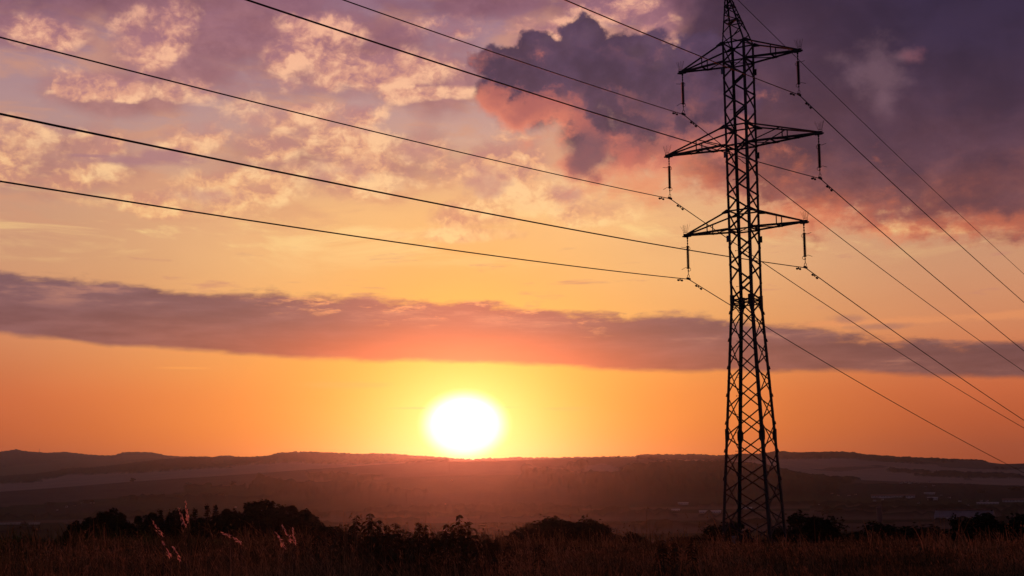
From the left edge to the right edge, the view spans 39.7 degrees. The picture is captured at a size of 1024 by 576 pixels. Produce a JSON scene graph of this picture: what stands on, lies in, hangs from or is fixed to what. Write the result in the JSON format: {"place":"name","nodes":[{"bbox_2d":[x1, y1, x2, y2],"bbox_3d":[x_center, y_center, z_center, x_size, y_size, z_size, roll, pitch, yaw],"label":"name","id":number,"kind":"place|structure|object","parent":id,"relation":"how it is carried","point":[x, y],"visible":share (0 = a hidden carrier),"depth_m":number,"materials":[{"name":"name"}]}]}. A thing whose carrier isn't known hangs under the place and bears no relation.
{"place":"outdoors","nodes":[
{"label":"outdoors","id":0,"kind":"place"},
{"bbox_2d":[0,449,1023,573],"bbox_3d":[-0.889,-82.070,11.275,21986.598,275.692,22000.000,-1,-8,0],"label":"ground","id":1,"kind":"structure","parent":0,"point":[331,489],"depth_m":2451.32,"materials":[{"name":"brown soil"}]},
{"bbox_2d":[0,522,20,524],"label":"long building","id":2,"kind":"structure","parent":1,"relation":"on","point":[9,523],"depth_m":1633.00,"materials":[{"name":"paint"}]},
{"bbox_2d":[63,526,77,539],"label":"leafy tree","id":3,"kind":"object","parent":1,"relation":"on","point":[68,528],"visible":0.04,"depth_m":159.77,"materials":[{"name":"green plant"}]},
{"bbox_2d":[72,519,92,534],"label":"leafy tree","id":4,"kind":"object","parent":1,"relation":"on","point":[88,520],"visible":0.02,"depth_m":163.02,"materials":[{"name":"green plant"}]},
{"bbox_2d":[82,516,97,526],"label":"leafy tree","id":5,"kind":"object","parent":1,"relation":"on","point":[90,518],"depth_m":179.74,"materials":[{"name":"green plant"}]},
{"bbox_2d":[78,511,126,538],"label":"leafy tree","id":6,"kind":"object","parent":1,"relation":"on","point":[107,518],"visible":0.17,"depth_m":158.63,"materials":[{"name":"green plant"}]},
{"bbox_2d":[92,507,136,538],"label":"leafy tree","id":7,"kind":"object","parent":1,"relation":"on","point":[120,520],"visible":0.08,"depth_m":163.28,"materials":[{"name":"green plant"}]},
{"bbox_2d":[126,516,146,530],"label":"leafy tree","id":8,"kind":"object","parent":1,"relation":"on","point":[137,519],"visible":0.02,"depth_m":167.30,"materials":[{"name":"green plant"}]},
{"bbox_2d":[136,512,154,527],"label":"leafy tree","id":9,"kind":"object","parent":1,"relation":"on","point":[139,524],"visible":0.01,"depth_m":170.74,"materials":[{"name":"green plant"}]},
{"bbox_2d":[129,512,163,538],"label":"leafy tree","id":10,"kind":"object","parent":1,"relation":"on","point":[144,527],"visible":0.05,"depth_m":161.88,"materials":[{"name":"green plant"}]},
{"bbox_2d":[151,520,163,568],"bbox_3d":[-2.714,2.493,10.936,0.174,1.414,0.042,1,-8,-12],"label":"grass stalk","id":11,"kind":"object","parent":1,"relation":"on","point":[162,539],"depth_m":11.01,"materials":[{"name":"plant"}]},
{"bbox_2d":[143,518,174,537],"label":"leafy tree","id":12,"kind":"object","parent":1,"relation":"on","point":[157,522],"visible":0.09,"depth_m":157.83,"materials":[{"name":"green plant"}]},
{"bbox_2d":[155,509,165,535],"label":"spruce tree","id":13,"kind":"object","parent":1,"relation":"on","point":[160,515],"visible":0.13,"depth_m":159.13,"materials":[{"name":"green plant"}]},
{"bbox_2d":[162,542,170,575],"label":"grass stalk","id":14,"kind":"object","parent":1,"relation":"on","point":[169,554],"depth_m":10.53,"materials":[{"name":"plant"}]},
{"bbox_2d":[171,546,180,562],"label":"grass stalk","id":15,"kind":"object","parent":1,"relation":"on","point":[178,556],"depth_m":10.06,"materials":[{"name":"plant"}]},
{"bbox_2d":[164,508,198,532],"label":"leafy tree","id":16,"kind":"object","parent":1,"relation":"on","point":[178,516],"visible":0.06,"depth_m":166.24,"materials":[{"name":"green plant"}]},
{"bbox_2d":[178,508,185,567],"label":"grass stalk","id":17,"kind":"object","parent":1,"relation":"on","point":[185,538],"depth_m":10.57,"materials":[{"name":"plant"}]},
{"bbox_2d":[180,507,188,527],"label":"spruce tree","id":18,"kind":"object","parent":1,"relation":"on","point":[184,512],"visible":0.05,"depth_m":165.54,"materials":[{"name":"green plant"}]},
{"bbox_2d":[185,500,188,529],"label":"grass stalk","id":19,"kind":"object","parent":1,"relation":"on","point":[186,509],"depth_m":10.59,"materials":[{"name":"plant"}]},
{"bbox_2d":[187,507,201,533],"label":"spruce tree","id":20,"kind":"object","parent":1,"relation":"on","point":[194,516],"visible":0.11,"depth_m":159.95,"materials":[{"name":"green plant"}]},
{"bbox_2d":[198,504,211,529],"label":"spruce tree","id":21,"kind":"object","parent":1,"relation":"on","point":[207,508],"visible":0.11,"depth_m":163.11,"materials":[{"name":"green plant"}]},
{"bbox_2d":[210,505,218,521],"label":"spruce tree","id":22,"kind":"object","parent":1,"relation":"on","point":[215,507],"visible":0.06,"depth_m":166.33,"materials":[{"name":"green plant"}]},
{"bbox_2d":[207,508,242,538],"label":"leafy tree","id":23,"kind":"object","parent":1,"relation":"on","point":[224,527],"visible":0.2,"depth_m":153.13,"materials":[{"name":"green plant"}]},
{"bbox_2d":[221,532,232,575],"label":"grass stalk","id":24,"kind":"object","parent":1,"relation":"on","point":[230,542],"depth_m":12.56,"materials":[{"name":"plant"}]},
{"bbox_2d":[233,537,241,569],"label":"grass stalk","id":25,"kind":"object","parent":1,"relation":"on","point":[240,547],"depth_m":12.57,"materials":[{"name":"plant"}]},
{"bbox_2d":[223,501,267,537],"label":"leafy tree","id":26,"kind":"object","parent":1,"relation":"on","point":[232,516],"visible":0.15,"depth_m":152.26,"materials":[{"name":"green plant"}]},
{"bbox_2d":[240,499,303,538],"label":"leafy tree","id":27,"kind":"object","parent":1,"relation":"on","point":[272,517],"visible":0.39,"depth_m":151.04,"materials":[{"name":"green plant"}]},
{"bbox_2d":[275,532,285,572],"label":"grass stalk","id":28,"kind":"object","parent":1,"relation":"on","point":[282,544],"depth_m":11.67,"materials":[{"name":"plant"}]},
{"bbox_2d":[275,504,298,518],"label":"leafy tree","id":29,"kind":"object","parent":1,"relation":"on","point":[282,507],"visible":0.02,"depth_m":186.00,"materials":[{"name":"green plant"}]},
{"bbox_2d":[281,525,293,570],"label":"grass stalk","id":30,"kind":"object","parent":1,"relation":"on","point":[290,542],"depth_m":11.68,"materials":[{"name":"plant"}]},
{"bbox_2d":[286,505,318,538],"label":"leafy tree","id":31,"kind":"object","parent":1,"relation":"on","point":[306,515],"visible":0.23,"depth_m":154.83,"materials":[{"name":"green plant"}]},
{"bbox_2d":[311,513,325,533],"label":"leafy tree","id":32,"kind":"object","parent":1,"relation":"on","point":[317,520],"visible":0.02,"depth_m":160.25,"materials":[{"name":"green plant"}]},
{"bbox_2d":[318,523,330,531],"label":"leafy tree","id":33,"kind":"object","parent":1,"relation":"on","point":[320,525],"visible":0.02,"depth_m":146.04,"materials":[{"name":"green plant"}]},
{"bbox_2d":[337,528,345,573],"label":"tall weed","id":34,"kind":"object","parent":1,"relation":"on","point":[339,544],"visible":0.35,"depth_m":20.21,"materials":[{"name":"green plant"}]},
{"bbox_2d":[335,524,350,565],"bbox_3d":[-2.316,3.892,19.553,0.372,1.251,0.330,2,-8,-16],"label":"tall weed","id":35,"kind":"object","parent":1,"relation":"on","point":[341,540],"visible":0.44,"depth_m":19.63,"materials":[{"name":"green plant"}]},
{"bbox_2d":[349,516,365,564],"bbox_3d":[-2.316,4.017,20.770,0.406,1.361,0.457,1,-8,-8],"label":"tall weed","id":36,"kind":"object","parent":1,"relation":"on","point":[356,523],"visible":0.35,"depth_m":20.81,"materials":[{"name":"green plant"}]},
{"bbox_2d":[356,513,378,575],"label":"tall weed","id":37,"kind":"object","parent":1,"relation":"on","point":[362,528],"visible":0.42,"depth_m":19.17,"materials":[{"name":"green plant"}]},
{"bbox_2d":[359,522,379,574],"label":"tall weed","id":38,"kind":"object","parent":1,"relation":"on","point":[371,537],"visible":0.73,"depth_m":18.24,"materials":[{"name":"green plant"}]},
{"bbox_2d":[366,529,382,575],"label":"tall weed","id":39,"kind":"object","parent":1,"relation":"on","point":[377,542],"visible":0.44,"depth_m":18.68,"materials":[{"name":"green plant"}]},
{"bbox_2d":[369,520,384,567],"bbox_3d":[-1.933,4.065,20.859,0.324,1.287,0.427,-4,-9,25],"label":"tall weed","id":40,"kind":"object","parent":1,"relation":"on","point":[379,522],"visible":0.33,"depth_m":20.96,"materials":[{"name":"green plant"}]},
{"bbox_2d":[377,527,387,569],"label":"tall weed","id":41,"kind":"object","parent":1,"relation":"on","point":[379,530],"visible":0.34,"depth_m":20.17,"materials":[{"name":"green plant"}]},
{"bbox_2d":[379,529,394,573],"bbox_3d":[-1.757,3.925,19.590,0.414,1.201,0.368,2,-8,-15],"label":"tall weed","id":42,"kind":"object","parent":1,"relation":"on","point":[386,531],"visible":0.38,"depth_m":19.65,"materials":[{"name":"green plant"}]},
{"bbox_2d":[376,525,398,575],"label":"tall weed","id":43,"kind":"object","parent":1,"relation":"on","point":[388,551],"visible":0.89,"depth_m":18.29,"materials":[{"name":"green plant"}]},
{"bbox_2d":[386,523,411,575],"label":"tall weed","id":44,"kind":"object","parent":1,"relation":"on","point":[396,534],"visible":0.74,"depth_m":18.94,"materials":[{"name":"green plant"}]},
{"bbox_2d":[395,529,413,570],"bbox_3d":[-1.446,3.868,19.169,0.351,1.202,0.312,-2,-8,11],"label":"tall weed","id":45,"kind":"object","parent":1,"relation":"on","point":[404,548],"visible":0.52,"depth_m":19.20,"materials":[{"name":"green plant"}]},
{"bbox_2d":[399,531,418,575],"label":"tall weed","id":46,"kind":"object","parent":1,"relation":"on","point":[410,541],"visible":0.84,"depth_m":18.41,"materials":[{"name":"green plant"}]},
{"bbox_2d":[412,525,429,573],"bbox_3d":[-1.312,3.922,19.688,0.388,1.250,0.437,-1,-8,6],"label":"tall weed","id":47,"kind":"object","parent":1,"relation":"on","point":[419,537],"visible":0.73,"depth_m":19.71,"materials":[{"name":"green plant"}]},
{"bbox_2d":[411,522,430,575],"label":"tall weed","id":48,"kind":"object","parent":1,"relation":"on","point":[422,546],"visible":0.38,"depth_m":20.30,"materials":[{"name":"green plant"}]},
{"bbox_2d":[421,525,433,574],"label":"tall weed","id":49,"kind":"object","parent":1,"relation":"on","point":[426,534],"visible":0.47,"depth_m":20.55,"materials":[{"name":"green plant"}]},
{"bbox_2d":[424,533,442,575],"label":"tall weed","id":50,"kind":"object","parent":1,"relation":"on","point":[432,544],"visible":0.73,"depth_m":20.15,"materials":[{"name":"green plant"}]},
{"bbox_2d":[431,531,443,573],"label":"tall weed","id":51,"kind":"object","parent":1,"relation":"on","point":[437,542],"visible":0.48,"depth_m":20.62,"materials":[{"name":"green plant"}]},
{"bbox_2d":[432,524,455,575],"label":"tall weed","id":52,"kind":"object","parent":1,"relation":"on","point":[441,539],"visible":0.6,"depth_m":19.70,"materials":[{"name":"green plant"}]},
{"bbox_2d":[446,526,462,573],"bbox_3d":[-0.792,3.912,19.565,0.372,1.245,0.315,6,-10,-40],"label":"tall weed","id":53,"kind":"object","parent":1,"relation":"on","point":[453,533],"visible":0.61,"depth_m":19.62,"materials":[{"name":"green plant"}]},
{"bbox_2d":[447,515,469,575],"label":"tall weed","id":54,"kind":"object","parent":1,"relation":"on","point":[459,517],"visible":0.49,"depth_m":20.53,"materials":[{"name":"green plant"}]},
{"bbox_2d":[451,525,473,575],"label":"tall weed","id":55,"kind":"object","parent":1,"relation":"on","point":[460,539],"visible":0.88,"depth_m":19.12,"materials":[{"name":"green plant"}]},
{"bbox_2d":[456,522,478,575],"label":"tall weed","id":56,"kind":"object","parent":1,"relation":"on","point":[468,532],"visible":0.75,"depth_m":19.71,"materials":[{"name":"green plant"}]},
{"bbox_2d":[468,535,486,574],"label":"tall weed","id":57,"kind":"object","parent":1,"relation":"on","point":[476,553],"visible":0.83,"depth_m":18.79,"materials":[{"name":"green plant"}]},
{"bbox_2d":[476,534,493,575],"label":"tall weed","id":58,"kind":"object","parent":1,"relation":"on","point":[484,541],"visible":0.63,"depth_m":19.69,"materials":[{"name":"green plant"}]},
{"bbox_2d":[477,522,506,527],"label":"hill tree","id":59,"kind":"object","parent":1,"relation":"on","point":[491,524],"visible":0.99,"depth_m":1331.92,"materials":[{"name":"green plant"}]},
{"bbox_2d":[490,540,506,575],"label":"tall weed","id":60,"kind":"object","parent":1,"relation":"on","point":[499,548],"visible":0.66,"depth_m":20.44,"materials":[{"name":"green plant"}]},
{"bbox_2d":[501,542,514,575],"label":"tall weed","id":61,"kind":"object","parent":1,"relation":"on","point":[508,548],"visible":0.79,"depth_m":21.12,"materials":[{"name":"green plant"}]},
{"bbox_2d":[492,536,526,543],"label":"bush","id":62,"kind":"object","parent":1,"relation":"on","point":[514,537],"visible":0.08,"depth_m":86.31,"materials":[{"name":"green plant"}]},
{"bbox_2d":[0,506,1023,575],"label":"meadow grass","id":63,"kind":"structure","parent":1,"relation":"on","point":[735,559],"depth_m":24.29,"materials":[{"name":"brown plant"}]},
{"bbox_2d":[510,522,536,526],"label":"hill tree","id":64,"kind":"object","parent":1,"relation":"on","point":[518,524],"visible":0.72,"depth_m":1357.80,"materials":[{"name":"green plant"}]},
{"bbox_2d":[507,522,561,542],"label":"bush","id":65,"kind":"object","parent":1,"relation":"on","point":[540,529],"visible":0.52,"depth_m":89.93,"materials":[{"name":"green plant"}]},
{"bbox_2d":[532,514,572,530],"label":"bush","id":66,"kind":"object","parent":1,"relation":"on","point":[556,518],"visible":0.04,"depth_m":97.74,"materials":[{"name":"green plant"}]},
{"bbox_2d":[524,520,594,541],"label":"bush","id":67,"kind":"object","parent":1,"relation":"on","point":[564,523],"visible":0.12,"depth_m":94.41,"materials":[{"name":"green plant"}]},
{"bbox_2d":[548,516,600,529],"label":"bush","id":68,"kind":"object","parent":1,"relation":"on","point":[588,522],"visible":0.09,"depth_m":97.56,"materials":[{"name":"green plant"}]},
{"bbox_2d":[559,521,624,543],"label":"bush","id":69,"kind":"object","parent":1,"relation":"on","point":[602,527],"visible":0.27,"depth_m":88.28,"materials":[{"name":"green plant"}]},
{"bbox_2d":[622,531,645,545],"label":"bush","id":70,"kind":"object","parent":1,"relation":"on","point":[637,536],"visible":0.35,"depth_m":83.10,"materials":[{"name":"green plant"}]},
{"bbox_2d":[653,540,674,575],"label":"tall weed","id":71,"kind":"object","parent":1,"relation":"on","point":[663,550],"visible":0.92,"depth_m":18.21,"materials":[{"name":"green plant"}]},
{"bbox_2d":[666,543,681,575],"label":"tall weed","id":72,"kind":"object","parent":1,"relation":"on","point":[675,550],"visible":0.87,"depth_m":19.44,"materials":[{"name":"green plant"}]},
{"bbox_2d":[664,534,702,543],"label":"bush","id":73,"kind":"object","parent":1,"relation":"on","point":[694,536],"visible":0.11,"depth_m":85.91,"materials":[{"name":"green plant"}]},
{"bbox_2d":[685,541,700,575],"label":"tall weed","id":74,"kind":"object","parent":1,"relation":"on","point":[691,550],"visible":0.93,"depth_m":18.92,"materials":[{"name":"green plant"}]},
{"bbox_2d":[698,524,734,543],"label":"bush","id":75,"kind":"object","parent":1,"relation":"on","point":[715,529],"visible":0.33,"depth_m":89.65,"materials":[{"name":"green plant"}]},
{"bbox_2d":[719,521,753,543],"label":"bush","id":76,"kind":"object","parent":1,"relation":"on","point":[742,527],"visible":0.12,"depth_m":94.65,"materials":[{"name":"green plant"}]},
{"bbox_2d":[663,0,823,544],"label":"lattice pylon","id":77,"kind":"object","parent":1,"relation":"on","point":[751,300],"visible":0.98,"depth_m":64.78,"materials":[{"name":"metal"}]},
{"bbox_2d":[663,157,671,198],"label":"insulator string","id":78,"kind":"object","parent":77,"relation":"hanging from","point":[669,179],"visible":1,"depth_m":67.48,"materials":[{"name":"ceramic"}]},
{"bbox_2d":[0,37,1023,427],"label":"power line","id":79,"kind":"object","parent":78,"relation":"hanging from","point":[430,145],"visible":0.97,"depth_m":44.26,"materials":[{"name":"metal"}]},
{"bbox_2d":[677,73,685,115],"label":"insulator string","id":80,"kind":"object","parent":77,"relation":"hanging from","point":[683,95],"visible":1,"depth_m":67.57,"materials":[{"name":"ceramic"}]},
{"bbox_2d":[343,0,1022,370],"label":"power line","id":81,"kind":"object","parent":80,"relation":"hanging from","point":[663,108],"visible":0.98,"depth_m":61.64,"materials":[{"name":"metal"}]},
{"bbox_2d":[682,237,690,279],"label":"insulator string","id":82,"kind":"object","parent":77,"relation":"hanging from","point":[688,262],"visible":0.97,"depth_m":66.44,"materials":[{"name":"ceramic"}]},
{"bbox_2d":[0,180,1023,472],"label":"power line","id":83,"kind":"object","parent":82,"relation":"hanging from","point":[422,246],"visible":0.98,"depth_m":42.04,"materials":[{"name":"metal"}]},
{"bbox_2d":[795,52,805,95],"bbox_3d":[13.054,-9.749,64.320,0.318,2.044,0.435,4,-9,-30],"label":"insulator string","id":84,"kind":"object","parent":77,"relation":"hanging from","point":[797,63],"visible":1,"depth_m":64.38,"materials":[{"name":"ceramic"}]},
{"bbox_2d":[565,0,1022,301],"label":"power line","id":85,"kind":"object","parent":84,"relation":"hanging from","point":[806,103],"visible":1,"depth_m":62.95,"materials":[{"name":"metal"}]},
{"bbox_2d":[801,223,809,268],"bbox_3d":[13.119,-1.901,63.255,0.318,2.044,0.435,4,-9,-30],"label":"insulator string","id":86,"kind":"object","parent":77,"relation":"hanging from","point":[804,247],"visible":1,"depth_m":63.30,"materials":[{"name":"ceramic"}]},
{"bbox_2d":[0,113,1022,419],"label":"power line","id":87,"kind":"object","parent":86,"relation":"hanging from","point":[424,201],"visible":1,"depth_m":31.32,"materials":[{"name":"metal"}]},
{"bbox_2d":[816,134,825,179],"bbox_3d":[13.789,-5.882,63.320,0.318,2.044,0.436,4,-9,-30],"label":"insulator string","id":88,"kind":"object","parent":77,"relation":"hanging from","point":[819,155],"visible":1,"depth_m":63.37,"materials":[{"name":"ceramic"}]},
{"bbox_2d":[246,0,1023,350],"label":"power line","id":89,"kind":"object","parent":88,"relation":"hanging from","point":[584,110],"visible":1,"depth_m":37.85,"materials":[{"name":"metal"}]},
{"bbox_2d":[738,0,1023,273],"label":"earth wire","id":90,"kind":"object","parent":77,"relation":"attached to","point":[872,131],"visible":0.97,"depth_m":79.98,"materials":[{"name":"metal"}]},
{"bbox_2d":[759,523,811,543],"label":"bush","id":91,"kind":"object","parent":1,"relation":"on","point":[778,531],"visible":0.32,"depth_m":92.49,"materials":[{"name":"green plant"}]},
{"bbox_2d":[779,509,849,543],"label":"bush","id":92,"kind":"object","parent":1,"relation":"on","point":[826,526],"visible":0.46,"depth_m":96.08,"materials":[{"name":"green plant"}]},
{"bbox_2d":[876,507,882,521],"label":"silo","id":93,"kind":"object","parent":1,"relation":"on","point":[879,514],"visible":0.94,"depth_m":1387.21,"materials":[{"name":"metal"}]},
{"bbox_2d":[854,520,916,541],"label":"bush","id":94,"kind":"object","parent":1,"relation":"on","point":[887,529],"visible":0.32,"depth_m":94.81,"materials":[{"name":"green plant"}]},
{"bbox_2d":[871,494,914,497],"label":"long building","id":95,"kind":"structure","parent":1,"relation":"on","point":[891,495],"depth_m":2284.42,"materials":[{"name":"paint"}]},
{"bbox_2d":[896,522,955,541],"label":"bush","id":96,"kind":"object","parent":1,"relation":"on","point":[904,528],"visible":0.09,"depth_m":98.56,"materials":[{"name":"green plant"}]},
{"bbox_2d":[948,512,971,539],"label":"bush","id":97,"kind":"object","parent":1,"relation":"on","point":[952,521],"visible":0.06,"depth_m":101.88,"materials":[{"name":"green plant"}]},
{"bbox_2d":[934,509,994,518],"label":"barn","id":98,"kind":"structure","parent":1,"relation":"on","point":[948,513],"depth_m":1406.65,"materials":[{"name":"paint"}]},
{"bbox_2d":[945,510,1000,540],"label":"bush","id":99,"kind":"object","parent":1,"relation":"on","point":[984,520],"visible":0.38,"depth_m":96.44,"materials":[{"name":"green plant"}]},
{"bbox_2d":[935,530,1016,543],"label":"bush","id":100,"kind":"object","parent":1,"relation":"on","point":[969,533],"visible":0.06,"depth_m":85.73,"materials":[{"name":"green plant"}]},
{"bbox_2d":[976,502,998,503],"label":"long building","id":101,"kind":"structure","parent":1,"relation":"on","point":[987,502],"depth_m":2061.28,"materials":[{"name":"paint"}]},
{"bbox_2d":[989,513,1023,540],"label":"bush","id":102,"kind":"object","parent":1,"relation":"on","point":[1008,518],"visible":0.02,"depth_m":99.72,"materials":[{"name":"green plant"}]},
{"bbox_2d":[995,514,1023,541],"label":"bush","id":103,"kind":"object","parent":1,"relation":"on","point":[1016,522],"visible":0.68,"depth_m":94.63,"materials":[{"name":"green plant"}]},
{"bbox_2d":[1002,498,1023,501],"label":"long building","id":104,"kind":"structure","parent":1,"relation":"on","point":[1013,499],"depth_m":2125.66,"materials":[{"name":"paint"}]},
{"bbox_2d":[1007,486,1023,490],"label":"hill tree","id":105,"kind":"object","parent":1,"relation":"on","point":[1013,488],"visible":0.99,"depth_m":2480.59,"materials":[{"name":"green plant"}]},
{"bbox_2d":[0,0,1023,463],"label":"sky","id":106,"kind":"structure","parent":0,"point":[125,326],"materials":[{"name":"orange"}]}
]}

